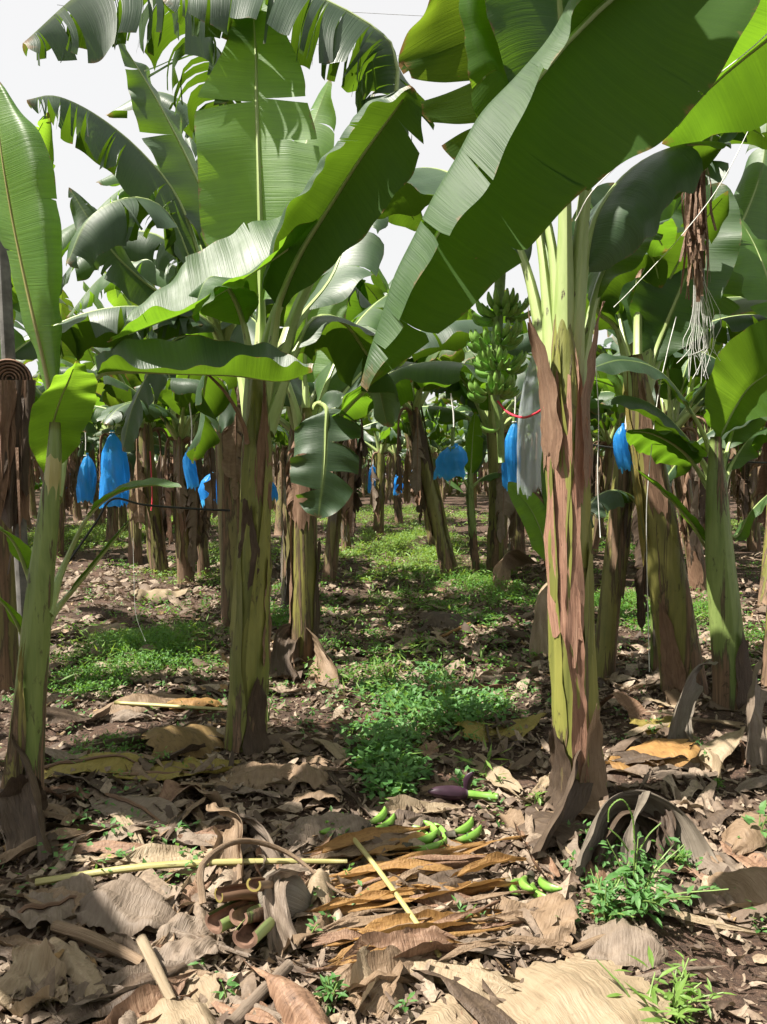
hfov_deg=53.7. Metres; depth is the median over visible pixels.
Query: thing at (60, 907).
fallen leaf
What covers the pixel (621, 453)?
blue bag
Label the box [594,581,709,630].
weed patch
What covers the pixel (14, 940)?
fallen leaf
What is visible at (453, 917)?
leaf strip
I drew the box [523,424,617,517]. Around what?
banana plant
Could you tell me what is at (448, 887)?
leaf strip
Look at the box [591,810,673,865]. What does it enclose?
fallen sheath
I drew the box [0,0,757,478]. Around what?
sky
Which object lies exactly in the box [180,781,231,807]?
fallen leaf
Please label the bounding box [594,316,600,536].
white twine
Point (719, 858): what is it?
fallen leaf
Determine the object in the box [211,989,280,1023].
fallen leaf
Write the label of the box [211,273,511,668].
banana plant
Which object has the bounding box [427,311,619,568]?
banana plant
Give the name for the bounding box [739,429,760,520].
banana plant
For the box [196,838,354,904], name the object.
dry strap
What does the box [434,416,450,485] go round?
banana plant
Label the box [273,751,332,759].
fallen leaf
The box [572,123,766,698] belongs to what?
banana plant
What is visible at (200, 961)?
weed plant
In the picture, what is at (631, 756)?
fallen leaf
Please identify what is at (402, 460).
banana plant
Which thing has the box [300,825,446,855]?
leaf strip
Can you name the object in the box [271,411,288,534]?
banana plant
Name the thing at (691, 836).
fallen sheath
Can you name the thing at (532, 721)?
fallen leaf
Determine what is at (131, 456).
banana plant
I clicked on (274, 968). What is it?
stalk
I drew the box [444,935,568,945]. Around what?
leaf strip
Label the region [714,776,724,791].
weed plant
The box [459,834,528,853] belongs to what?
leaf strip
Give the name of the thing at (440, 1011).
fallen leaf
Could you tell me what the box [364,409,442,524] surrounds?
banana plant
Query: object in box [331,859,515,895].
leaf strip
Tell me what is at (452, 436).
banana bunch
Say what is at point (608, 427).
banana plant
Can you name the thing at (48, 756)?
fallen leaf
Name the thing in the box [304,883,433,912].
leaf strip
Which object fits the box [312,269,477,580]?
banana plant
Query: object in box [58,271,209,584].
banana plant
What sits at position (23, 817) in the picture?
fallen sheath
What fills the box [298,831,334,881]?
fallen leaf
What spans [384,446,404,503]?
banana plant
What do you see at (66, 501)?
banana plant
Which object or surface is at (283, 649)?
fallen sheath
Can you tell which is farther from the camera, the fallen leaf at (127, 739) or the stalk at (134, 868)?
the fallen leaf at (127, 739)
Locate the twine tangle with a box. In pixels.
[676,269,720,379]
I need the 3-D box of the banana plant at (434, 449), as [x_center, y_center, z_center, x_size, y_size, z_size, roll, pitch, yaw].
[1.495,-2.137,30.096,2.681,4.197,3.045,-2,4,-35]
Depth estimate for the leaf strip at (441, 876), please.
2.74 m
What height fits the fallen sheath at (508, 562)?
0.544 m
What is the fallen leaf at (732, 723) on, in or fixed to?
on the leaf litter at (250, 982)
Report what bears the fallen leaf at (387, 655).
on the leaf litter at (250, 982)
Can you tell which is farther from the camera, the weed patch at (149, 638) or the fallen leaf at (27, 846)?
the weed patch at (149, 638)
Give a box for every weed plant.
[188,957,217,972]
[213,975,239,999]
[267,688,285,721]
[306,915,322,950]
[313,972,349,1015]
[393,992,417,1012]
[525,791,546,805]
[582,854,635,922]
[596,945,705,1023]
[598,799,728,928]
[649,950,734,1023]
[651,839,691,867]
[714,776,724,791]
[737,800,766,837]
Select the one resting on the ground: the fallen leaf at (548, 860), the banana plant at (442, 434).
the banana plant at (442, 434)
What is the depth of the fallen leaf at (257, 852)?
2.79 m
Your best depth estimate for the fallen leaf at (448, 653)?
6.09 m
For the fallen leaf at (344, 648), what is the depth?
6.30 m
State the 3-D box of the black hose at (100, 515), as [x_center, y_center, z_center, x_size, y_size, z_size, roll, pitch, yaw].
[-2.113,0.231,6.718,1.643,0.739,0.226,-3,4,-44]
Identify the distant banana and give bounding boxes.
[34,454,732,495]
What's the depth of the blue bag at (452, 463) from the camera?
7.50 m
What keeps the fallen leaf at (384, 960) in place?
on the leaf litter at (250, 982)
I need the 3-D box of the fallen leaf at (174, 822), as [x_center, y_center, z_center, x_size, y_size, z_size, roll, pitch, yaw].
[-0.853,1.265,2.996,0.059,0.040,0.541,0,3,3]
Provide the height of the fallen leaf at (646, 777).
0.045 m
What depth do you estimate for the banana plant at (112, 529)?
15.62 m
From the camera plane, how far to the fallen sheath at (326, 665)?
5.62 m
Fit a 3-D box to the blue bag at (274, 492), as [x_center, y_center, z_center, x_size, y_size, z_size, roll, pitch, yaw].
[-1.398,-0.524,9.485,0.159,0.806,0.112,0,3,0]
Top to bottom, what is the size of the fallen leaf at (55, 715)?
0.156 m
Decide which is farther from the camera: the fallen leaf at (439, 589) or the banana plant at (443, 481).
the banana plant at (443, 481)
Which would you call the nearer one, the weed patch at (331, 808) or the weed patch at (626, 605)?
the weed patch at (331, 808)
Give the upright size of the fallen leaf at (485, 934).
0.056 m
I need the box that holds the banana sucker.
[507,444,546,624]
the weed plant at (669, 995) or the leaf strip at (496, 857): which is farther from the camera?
the leaf strip at (496, 857)
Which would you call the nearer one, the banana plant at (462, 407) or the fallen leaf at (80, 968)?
the fallen leaf at (80, 968)
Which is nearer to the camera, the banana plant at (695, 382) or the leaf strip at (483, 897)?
the leaf strip at (483, 897)
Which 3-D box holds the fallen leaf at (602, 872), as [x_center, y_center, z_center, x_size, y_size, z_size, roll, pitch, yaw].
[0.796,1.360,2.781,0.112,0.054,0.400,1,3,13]
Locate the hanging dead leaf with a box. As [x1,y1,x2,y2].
[679,167,716,306]
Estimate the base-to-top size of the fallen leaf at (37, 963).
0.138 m
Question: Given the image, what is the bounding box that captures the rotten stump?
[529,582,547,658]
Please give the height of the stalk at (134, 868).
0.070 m
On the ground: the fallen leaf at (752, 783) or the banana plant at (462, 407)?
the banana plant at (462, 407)
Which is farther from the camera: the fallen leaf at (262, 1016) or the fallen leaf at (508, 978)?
the fallen leaf at (508, 978)
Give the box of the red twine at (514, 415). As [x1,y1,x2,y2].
[497,400,540,418]
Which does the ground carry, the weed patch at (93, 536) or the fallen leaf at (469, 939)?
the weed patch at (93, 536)
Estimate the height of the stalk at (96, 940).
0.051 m
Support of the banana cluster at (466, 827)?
on the ground
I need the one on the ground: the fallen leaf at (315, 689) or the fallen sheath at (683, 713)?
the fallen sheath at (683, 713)
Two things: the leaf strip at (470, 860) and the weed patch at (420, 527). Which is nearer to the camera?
the leaf strip at (470, 860)
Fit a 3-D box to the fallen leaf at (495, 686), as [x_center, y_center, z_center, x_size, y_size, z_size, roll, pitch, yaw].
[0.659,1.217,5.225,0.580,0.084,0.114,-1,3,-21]
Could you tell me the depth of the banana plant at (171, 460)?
18.93 m
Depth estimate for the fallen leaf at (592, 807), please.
3.31 m
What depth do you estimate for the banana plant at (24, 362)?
15.64 m
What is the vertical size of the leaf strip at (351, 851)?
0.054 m
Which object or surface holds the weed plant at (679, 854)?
on the ground
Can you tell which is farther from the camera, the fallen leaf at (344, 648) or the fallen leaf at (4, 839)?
the fallen leaf at (344, 648)
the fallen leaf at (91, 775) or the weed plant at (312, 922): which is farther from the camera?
the fallen leaf at (91, 775)
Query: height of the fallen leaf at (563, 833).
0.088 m
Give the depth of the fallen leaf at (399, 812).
3.20 m
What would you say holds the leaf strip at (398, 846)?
on the leaf litter at (250, 982)
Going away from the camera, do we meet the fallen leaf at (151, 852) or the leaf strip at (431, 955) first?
the leaf strip at (431, 955)
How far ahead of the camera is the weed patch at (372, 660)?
5.99 m
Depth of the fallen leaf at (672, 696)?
4.79 m
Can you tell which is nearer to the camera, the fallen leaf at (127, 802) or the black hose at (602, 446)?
the fallen leaf at (127, 802)
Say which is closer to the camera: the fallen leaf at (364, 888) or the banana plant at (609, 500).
the fallen leaf at (364, 888)
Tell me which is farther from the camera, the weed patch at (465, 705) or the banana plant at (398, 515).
the banana plant at (398, 515)
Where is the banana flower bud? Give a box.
[427,771,498,800]
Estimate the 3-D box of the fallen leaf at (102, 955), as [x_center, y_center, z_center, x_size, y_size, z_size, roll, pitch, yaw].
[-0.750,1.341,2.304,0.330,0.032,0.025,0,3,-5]
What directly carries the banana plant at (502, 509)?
on the ground
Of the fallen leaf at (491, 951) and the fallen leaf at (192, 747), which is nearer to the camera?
the fallen leaf at (491, 951)
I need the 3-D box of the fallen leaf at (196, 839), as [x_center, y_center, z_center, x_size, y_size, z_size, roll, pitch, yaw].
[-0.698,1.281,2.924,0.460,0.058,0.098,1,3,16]
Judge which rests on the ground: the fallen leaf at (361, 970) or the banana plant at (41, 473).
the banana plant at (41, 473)
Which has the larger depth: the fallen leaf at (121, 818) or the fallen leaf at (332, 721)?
the fallen leaf at (332, 721)
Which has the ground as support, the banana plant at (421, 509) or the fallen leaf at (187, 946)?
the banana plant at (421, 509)
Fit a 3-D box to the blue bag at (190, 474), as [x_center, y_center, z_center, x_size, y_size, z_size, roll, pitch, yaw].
[-2.176,-0.734,8.574,0.185,1.001,0.123,0,3,0]
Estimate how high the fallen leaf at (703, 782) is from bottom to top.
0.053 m
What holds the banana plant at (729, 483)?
on the ground
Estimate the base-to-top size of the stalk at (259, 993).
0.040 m
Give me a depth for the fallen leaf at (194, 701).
4.76 m
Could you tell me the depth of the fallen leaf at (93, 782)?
3.43 m
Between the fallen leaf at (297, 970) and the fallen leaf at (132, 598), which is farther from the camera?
the fallen leaf at (132, 598)
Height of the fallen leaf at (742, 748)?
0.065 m
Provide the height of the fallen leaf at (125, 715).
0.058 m
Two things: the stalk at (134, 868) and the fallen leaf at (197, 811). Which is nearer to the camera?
the stalk at (134, 868)
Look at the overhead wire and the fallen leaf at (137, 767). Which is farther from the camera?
the overhead wire
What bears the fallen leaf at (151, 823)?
on the leaf litter at (250, 982)
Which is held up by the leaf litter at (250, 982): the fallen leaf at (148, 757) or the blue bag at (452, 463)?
the fallen leaf at (148, 757)
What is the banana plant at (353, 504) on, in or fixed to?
on the ground
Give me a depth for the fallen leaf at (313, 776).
3.52 m
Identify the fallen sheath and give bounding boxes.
[0,736,51,866]
[206,802,243,886]
[231,809,280,876]
[263,863,309,954]
[269,623,300,686]
[306,628,338,683]
[493,550,536,591]
[531,750,592,859]
[575,789,718,883]
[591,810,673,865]
[618,791,650,893]
[642,807,675,884]
[667,660,717,741]
[745,659,766,766]
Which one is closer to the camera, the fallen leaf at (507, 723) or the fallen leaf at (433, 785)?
the fallen leaf at (433, 785)
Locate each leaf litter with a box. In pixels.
[0,592,766,1023]
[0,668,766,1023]
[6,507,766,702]
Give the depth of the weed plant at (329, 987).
2.09 m
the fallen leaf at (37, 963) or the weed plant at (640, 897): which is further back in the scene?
the weed plant at (640, 897)
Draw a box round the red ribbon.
[150,451,152,510]
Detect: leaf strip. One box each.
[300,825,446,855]
[303,928,361,947]
[303,951,447,972]
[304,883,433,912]
[305,832,408,858]
[305,902,488,941]
[311,905,423,933]
[317,951,441,981]
[319,927,379,932]
[323,908,504,946]
[324,946,386,970]
[328,910,447,930]
[328,918,357,929]
[328,944,374,962]
[329,858,452,877]
[330,877,509,915]
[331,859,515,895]
[338,861,468,889]
[344,925,465,957]
[347,832,462,863]
[354,871,437,895]
[360,852,412,855]
[364,852,487,862]
[364,854,485,875]
[370,890,470,906]
[379,841,486,863]
[380,868,491,891]
[387,865,431,888]
[395,883,463,892]
[422,879,535,905]
[433,899,501,922]
[435,942,520,962]
[436,889,545,910]
[442,857,483,866]
[443,921,523,930]
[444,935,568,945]
[446,939,462,942]
[448,851,526,878]
[448,924,512,936]
[452,910,544,926]
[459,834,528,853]
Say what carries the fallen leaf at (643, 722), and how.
on the ground
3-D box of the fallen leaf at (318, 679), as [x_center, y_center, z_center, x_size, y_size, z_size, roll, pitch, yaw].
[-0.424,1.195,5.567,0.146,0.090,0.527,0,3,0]
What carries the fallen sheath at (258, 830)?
on the leaf litter at (250, 982)
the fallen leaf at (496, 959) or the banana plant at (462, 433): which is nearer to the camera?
the fallen leaf at (496, 959)
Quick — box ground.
[0,482,766,1023]
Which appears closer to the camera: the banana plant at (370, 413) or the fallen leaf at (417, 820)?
the fallen leaf at (417, 820)
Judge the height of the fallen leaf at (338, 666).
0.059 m
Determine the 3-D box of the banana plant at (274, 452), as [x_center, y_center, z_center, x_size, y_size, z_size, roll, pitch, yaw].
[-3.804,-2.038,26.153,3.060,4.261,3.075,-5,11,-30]
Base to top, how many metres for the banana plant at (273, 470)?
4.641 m
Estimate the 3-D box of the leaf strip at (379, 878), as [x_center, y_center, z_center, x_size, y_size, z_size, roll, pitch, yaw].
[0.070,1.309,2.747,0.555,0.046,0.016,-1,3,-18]
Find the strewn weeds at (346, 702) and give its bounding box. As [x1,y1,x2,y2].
[0,588,766,932]
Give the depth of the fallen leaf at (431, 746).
3.99 m
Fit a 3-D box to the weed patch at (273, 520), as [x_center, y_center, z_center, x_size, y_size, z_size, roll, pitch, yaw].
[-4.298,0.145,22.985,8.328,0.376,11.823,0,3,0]
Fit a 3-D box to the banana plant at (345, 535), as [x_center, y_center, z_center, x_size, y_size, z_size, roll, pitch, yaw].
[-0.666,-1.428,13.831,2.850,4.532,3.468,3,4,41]
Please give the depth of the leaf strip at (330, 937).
2.33 m
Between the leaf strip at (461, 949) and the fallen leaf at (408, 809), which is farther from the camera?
the fallen leaf at (408, 809)
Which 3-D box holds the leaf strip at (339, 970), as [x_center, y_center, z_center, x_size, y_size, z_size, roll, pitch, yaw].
[0.023,1.350,2.300,0.545,0.067,0.109,-2,3,-27]
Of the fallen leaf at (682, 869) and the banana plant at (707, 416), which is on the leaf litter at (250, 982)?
the fallen leaf at (682, 869)
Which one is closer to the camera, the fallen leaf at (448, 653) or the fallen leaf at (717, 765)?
the fallen leaf at (717, 765)
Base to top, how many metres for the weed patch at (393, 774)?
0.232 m
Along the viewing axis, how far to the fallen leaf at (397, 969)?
2.18 m
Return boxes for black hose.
[54,497,229,577]
[593,444,766,463]
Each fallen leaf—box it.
[0,809,52,839]
[0,821,103,864]
[0,826,18,861]
[0,873,96,928]
[0,876,25,884]
[0,935,54,949]
[0,937,67,1016]
[0,945,69,977]
[5,957,66,1023]
[13,886,86,912]
[21,820,116,875]
[42,963,186,1023]
[43,803,95,823]
[44,752,143,778]
[44,783,90,799]
[45,746,90,757]
[45,747,75,759]
[46,704,111,723]
[46,822,115,832]
[49,937,107,996]
[53,771,125,796]
[53,840,143,854]
[53,922,85,950]
[58,811,91,827]
[60,622,137,636]
[63,979,115,992]
[66,770,98,807]
[66,958,212,1005]
[68,854,197,874]
[69,594,88,599]
[74,873,183,936]
[77,818,118,841]
[80,932,140,970]
[84,692,187,717]
[88,793,186,837]
[91,733,107,746]
[92,969,197,1023]
[93,735,148,746]
[93,820,168,841]
[95,945,162,957]
[98,985,196,1001]
[105,779,195,798]
[106,709,154,721]
[106,811,143,843]
[110,757,239,780]
[115,843,212,864]
[118,1009,137,1023]
[124,751,195,770]
[125,762,161,792]
[128,596,151,602]
[132,903,194,965]
[134,587,189,604]
[137,973,223,1023]
[140,724,223,758]
[140,810,186,861]
[143,926,275,962]
[146,782,219,797]
[147,796,207,839]
[151,912,232,960]
[154,743,205,764]
[154,826,255,857]
[158,780,202,801]
[161,896,181,946]
[163,697,226,709]
[173,969,224,990]
[177,820,275,837]
[178,871,217,907]
[179,869,196,892]
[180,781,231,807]
[181,796,213,836]
[200,831,251,844]
[200,836,226,873]
[204,761,295,789]
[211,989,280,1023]
[218,991,282,1023]
[226,781,293,801]
[233,836,316,883]
[242,826,282,855]
[243,960,329,1023]
[254,846,282,876]
[269,953,389,1015]
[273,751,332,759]
[276,686,335,693]
[278,738,340,765]
[281,849,341,857]
[281,892,333,954]
[284,811,368,853]
[287,762,329,789]
[287,766,355,771]
[290,959,426,1021]
[291,719,351,724]
[291,790,340,801]
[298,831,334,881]
[304,858,344,885]
[308,737,352,766]
[308,868,333,904]
[308,875,401,885]
[315,666,328,686]
[319,945,421,1002]
[324,769,378,824]
[329,913,365,925]
[333,645,384,652]
[333,663,376,671]
[336,886,417,903]
[340,970,409,1023]
[341,664,388,666]
[342,741,411,746]
[346,941,378,1015]
[350,942,519,981]
[371,912,536,960]
[373,794,463,813]
[374,855,414,906]
[374,856,475,917]
[381,808,444,829]
[382,650,391,661]
[386,815,432,856]
[391,960,402,995]
[402,805,411,824]
[408,671,430,684]
[410,958,522,994]
[412,959,509,1023]
[412,969,516,1023]
[415,741,438,756]
[418,611,502,630]
[418,780,470,795]
[420,603,443,609]
[421,683,470,690]
[422,587,447,592]
[429,706,461,723]
[441,921,508,948]
[443,650,452,662]
[446,682,513,695]
[448,906,516,982]
[453,713,546,741]
[456,1003,477,1023]
[459,934,542,942]
[468,752,522,797]
[469,879,526,967]
[484,719,492,749]
[488,720,515,727]
[490,808,524,830]
[492,892,580,950]
[495,655,533,668]
[496,727,503,749]
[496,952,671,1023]
[513,821,559,879]
[517,811,590,849]
[525,773,549,799]
[546,800,606,815]
[546,892,766,935]
[553,831,579,867]
[554,946,675,1023]
[556,845,572,856]
[574,918,668,970]
[585,860,612,908]
[599,691,650,719]
[604,750,687,766]
[605,738,699,774]
[621,682,655,691]
[621,723,669,737]
[629,715,671,734]
[636,762,701,775]
[636,965,727,979]
[638,763,656,788]
[641,697,675,708]
[645,760,664,765]
[646,709,746,727]
[647,850,707,879]
[649,769,725,778]
[664,689,680,704]
[671,868,705,871]
[678,767,689,786]
[684,730,724,778]
[685,726,745,771]
[693,765,714,803]
[694,808,743,836]
[694,851,746,882]
[696,855,724,863]
[707,866,766,909]
[719,840,766,867]
[720,812,766,855]
[734,775,766,791]
[740,740,745,764]
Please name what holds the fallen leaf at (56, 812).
on the leaf litter at (250, 982)
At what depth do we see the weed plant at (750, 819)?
3.10 m
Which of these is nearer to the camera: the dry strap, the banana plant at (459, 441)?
the dry strap
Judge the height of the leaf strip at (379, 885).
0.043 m
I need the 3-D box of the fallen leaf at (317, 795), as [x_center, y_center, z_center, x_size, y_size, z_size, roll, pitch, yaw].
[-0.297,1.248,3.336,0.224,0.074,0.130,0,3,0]
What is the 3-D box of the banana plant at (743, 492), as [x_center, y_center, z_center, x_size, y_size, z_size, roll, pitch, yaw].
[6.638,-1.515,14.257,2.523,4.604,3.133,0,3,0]
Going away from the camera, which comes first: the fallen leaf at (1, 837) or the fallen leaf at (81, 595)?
the fallen leaf at (1, 837)
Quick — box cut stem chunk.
[205,870,311,948]
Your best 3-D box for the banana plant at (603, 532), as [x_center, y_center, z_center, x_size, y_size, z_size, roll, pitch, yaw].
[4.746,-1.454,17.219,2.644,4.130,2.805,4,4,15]
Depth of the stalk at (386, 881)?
2.64 m
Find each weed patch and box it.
[27,517,172,558]
[27,518,174,551]
[45,728,191,778]
[48,618,229,699]
[50,612,228,692]
[81,508,373,534]
[135,537,280,585]
[225,581,345,631]
[304,623,401,684]
[317,503,488,528]
[319,520,486,588]
[319,523,492,584]
[320,583,417,634]
[323,806,349,836]
[324,627,527,789]
[338,649,517,786]
[342,717,433,806]
[364,558,537,613]
[386,563,543,622]
[482,510,764,529]
[561,819,657,888]
[593,537,685,561]
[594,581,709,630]
[594,588,708,635]
[648,597,764,642]
[678,520,764,531]
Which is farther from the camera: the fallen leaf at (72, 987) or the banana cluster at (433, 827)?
the banana cluster at (433, 827)
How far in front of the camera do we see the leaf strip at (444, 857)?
2.82 m
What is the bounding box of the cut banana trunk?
[0,359,35,694]
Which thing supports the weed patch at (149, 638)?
on the ground
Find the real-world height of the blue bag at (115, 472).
1.693 m
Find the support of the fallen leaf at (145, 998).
on the leaf litter at (250, 982)
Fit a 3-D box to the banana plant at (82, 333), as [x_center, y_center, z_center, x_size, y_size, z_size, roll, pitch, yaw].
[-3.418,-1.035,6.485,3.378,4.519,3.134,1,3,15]
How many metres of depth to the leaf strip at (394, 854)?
2.86 m
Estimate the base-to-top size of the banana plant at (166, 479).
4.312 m
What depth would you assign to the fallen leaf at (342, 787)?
3.42 m
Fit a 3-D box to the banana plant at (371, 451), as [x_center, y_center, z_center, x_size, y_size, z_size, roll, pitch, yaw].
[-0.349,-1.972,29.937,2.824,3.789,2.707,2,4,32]
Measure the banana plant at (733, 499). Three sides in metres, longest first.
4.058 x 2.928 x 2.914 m
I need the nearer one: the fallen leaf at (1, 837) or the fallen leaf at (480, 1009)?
the fallen leaf at (480, 1009)
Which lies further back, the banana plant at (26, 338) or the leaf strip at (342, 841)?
the banana plant at (26, 338)
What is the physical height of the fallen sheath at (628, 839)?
0.296 m
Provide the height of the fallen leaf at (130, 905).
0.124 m
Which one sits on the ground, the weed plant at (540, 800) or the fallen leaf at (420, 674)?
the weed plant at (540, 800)
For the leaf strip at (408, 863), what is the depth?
2.76 m
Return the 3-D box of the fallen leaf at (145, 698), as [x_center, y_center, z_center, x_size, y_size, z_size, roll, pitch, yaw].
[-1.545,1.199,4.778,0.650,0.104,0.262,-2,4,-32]
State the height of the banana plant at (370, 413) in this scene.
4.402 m
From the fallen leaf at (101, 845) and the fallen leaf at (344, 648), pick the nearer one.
the fallen leaf at (101, 845)
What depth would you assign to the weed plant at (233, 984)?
2.10 m
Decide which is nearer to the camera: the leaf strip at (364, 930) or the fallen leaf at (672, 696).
the leaf strip at (364, 930)
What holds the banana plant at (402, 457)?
on the ground
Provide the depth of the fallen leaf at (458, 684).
5.35 m
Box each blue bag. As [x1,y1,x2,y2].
[76,432,96,503]
[99,425,129,507]
[183,403,199,489]
[198,472,216,506]
[272,483,277,501]
[368,444,375,492]
[393,476,402,495]
[433,393,467,480]
[501,396,520,490]
[613,416,632,473]
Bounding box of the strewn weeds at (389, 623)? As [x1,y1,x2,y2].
[27,507,764,674]
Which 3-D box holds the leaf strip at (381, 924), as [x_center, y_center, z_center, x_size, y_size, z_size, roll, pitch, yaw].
[0.122,1.315,2.424,0.663,0.092,0.116,-1,3,-21]
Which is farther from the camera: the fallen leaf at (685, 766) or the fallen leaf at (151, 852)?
the fallen leaf at (685, 766)
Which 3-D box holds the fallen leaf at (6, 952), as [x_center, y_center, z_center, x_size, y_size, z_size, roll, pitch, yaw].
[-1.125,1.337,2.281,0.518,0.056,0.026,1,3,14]
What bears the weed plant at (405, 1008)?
on the ground
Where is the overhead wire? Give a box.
[354,12,420,15]
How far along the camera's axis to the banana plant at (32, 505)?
23.87 m
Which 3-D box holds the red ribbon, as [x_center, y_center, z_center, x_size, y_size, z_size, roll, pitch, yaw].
[-2.815,-0.377,9.192,0.029,0.722,0.014,0,3,0]
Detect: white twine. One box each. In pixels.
[133,552,144,638]
[575,34,766,220]
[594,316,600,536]
[614,132,747,306]
[646,317,676,671]
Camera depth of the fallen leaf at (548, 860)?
2.88 m
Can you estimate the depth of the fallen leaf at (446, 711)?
4.49 m
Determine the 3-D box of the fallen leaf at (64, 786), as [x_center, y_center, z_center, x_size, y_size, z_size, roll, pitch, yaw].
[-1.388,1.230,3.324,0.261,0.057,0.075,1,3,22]
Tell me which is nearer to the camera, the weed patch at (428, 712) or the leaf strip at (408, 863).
the leaf strip at (408, 863)
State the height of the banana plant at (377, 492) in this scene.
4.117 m
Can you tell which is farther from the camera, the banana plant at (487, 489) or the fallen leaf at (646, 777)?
the banana plant at (487, 489)
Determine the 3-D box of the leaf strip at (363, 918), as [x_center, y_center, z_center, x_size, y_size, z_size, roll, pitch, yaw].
[0.036,1.337,2.476,0.690,0.052,0.126,-1,3,-18]
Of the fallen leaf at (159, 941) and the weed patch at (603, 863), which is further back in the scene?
the weed patch at (603, 863)
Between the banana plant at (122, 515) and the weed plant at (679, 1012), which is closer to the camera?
the weed plant at (679, 1012)
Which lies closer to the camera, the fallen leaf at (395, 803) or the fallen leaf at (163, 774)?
the fallen leaf at (395, 803)
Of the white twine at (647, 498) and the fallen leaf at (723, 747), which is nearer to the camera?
the fallen leaf at (723, 747)
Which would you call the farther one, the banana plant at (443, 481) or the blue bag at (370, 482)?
the banana plant at (443, 481)
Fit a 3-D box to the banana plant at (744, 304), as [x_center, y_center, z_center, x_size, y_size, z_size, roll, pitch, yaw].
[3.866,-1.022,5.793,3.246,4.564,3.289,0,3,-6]
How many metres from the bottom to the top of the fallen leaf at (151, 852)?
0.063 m
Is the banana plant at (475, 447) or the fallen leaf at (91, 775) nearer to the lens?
the fallen leaf at (91, 775)
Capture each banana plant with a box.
[0,82,312,824]
[0,112,202,359]
[0,290,96,556]
[15,335,40,388]
[16,359,33,364]
[22,0,374,626]
[26,370,42,527]
[29,382,43,518]
[32,281,171,576]
[37,313,159,564]
[37,359,105,513]
[38,466,43,481]
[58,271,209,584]
[72,436,82,520]
[78,423,128,534]
[79,443,98,477]
[80,348,120,544]
[81,423,138,529]
[92,287,288,578]
[93,403,188,496]
[107,0,434,758]
[134,304,415,612]
[138,441,172,516]
[154,454,162,465]
[168,445,187,505]
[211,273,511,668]
[239,425,288,483]
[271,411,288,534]
[271,443,275,512]
[272,445,287,483]
[279,266,427,582]
[282,395,438,550]
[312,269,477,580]
[327,411,371,518]
[352,403,448,535]
[361,0,766,391]
[361,453,369,496]
[362,446,408,500]
[363,448,408,507]
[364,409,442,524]
[370,401,451,469]
[378,0,730,817]
[379,290,616,573]
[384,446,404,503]
[401,388,457,546]
[401,447,406,488]
[427,308,505,468]
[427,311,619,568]
[428,320,617,566]
[428,426,458,479]
[432,412,521,577]
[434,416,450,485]
[436,427,463,501]
[438,403,483,507]
[447,477,459,495]
[449,401,530,482]
[449,423,535,486]
[463,403,534,535]
[477,463,488,495]
[483,460,488,491]
[507,191,766,680]
[521,347,705,553]
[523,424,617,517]
[532,328,710,594]
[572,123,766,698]
[590,374,758,673]
[590,409,712,529]
[593,439,605,535]
[596,319,766,711]
[598,457,613,481]
[600,338,722,567]
[613,294,766,606]
[697,423,743,445]
[719,346,762,551]
[722,423,765,505]
[727,296,766,314]
[731,450,736,500]
[733,208,766,688]
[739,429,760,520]
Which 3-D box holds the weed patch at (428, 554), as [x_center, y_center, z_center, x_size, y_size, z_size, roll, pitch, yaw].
[0.436,0.632,14.603,3.488,0.318,10.429,0,3,0]
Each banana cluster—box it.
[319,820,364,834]
[367,806,395,827]
[402,829,445,851]
[411,820,447,843]
[444,817,481,842]
[508,870,561,897]
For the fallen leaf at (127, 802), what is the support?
on the leaf litter at (250, 982)
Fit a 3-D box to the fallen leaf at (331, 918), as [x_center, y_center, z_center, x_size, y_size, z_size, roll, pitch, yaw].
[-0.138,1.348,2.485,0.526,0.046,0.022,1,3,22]
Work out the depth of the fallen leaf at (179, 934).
2.33 m
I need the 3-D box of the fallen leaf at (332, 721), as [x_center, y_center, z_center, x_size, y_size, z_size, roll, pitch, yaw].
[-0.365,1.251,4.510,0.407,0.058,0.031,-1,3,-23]
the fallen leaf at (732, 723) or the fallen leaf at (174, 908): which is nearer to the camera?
the fallen leaf at (174, 908)
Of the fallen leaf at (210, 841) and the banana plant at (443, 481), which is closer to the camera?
the fallen leaf at (210, 841)
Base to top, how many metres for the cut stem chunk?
0.210 m
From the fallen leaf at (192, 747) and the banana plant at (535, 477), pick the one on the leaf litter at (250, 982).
the fallen leaf at (192, 747)
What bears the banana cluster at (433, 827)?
on the ground
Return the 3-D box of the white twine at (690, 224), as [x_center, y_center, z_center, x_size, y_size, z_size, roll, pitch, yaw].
[1.645,-1.678,4.146,0.800,0.990,0.053,2,4,39]
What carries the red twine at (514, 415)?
attached to the banana plant at (488, 50)
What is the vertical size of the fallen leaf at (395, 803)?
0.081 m
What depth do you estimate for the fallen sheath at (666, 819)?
3.02 m
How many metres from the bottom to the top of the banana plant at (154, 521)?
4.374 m
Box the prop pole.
[0,241,28,642]
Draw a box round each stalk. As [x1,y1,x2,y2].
[35,858,346,885]
[50,920,143,964]
[114,701,226,710]
[136,934,176,999]
[223,941,354,986]
[224,959,293,1023]
[353,837,440,957]
[434,622,470,640]
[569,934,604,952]

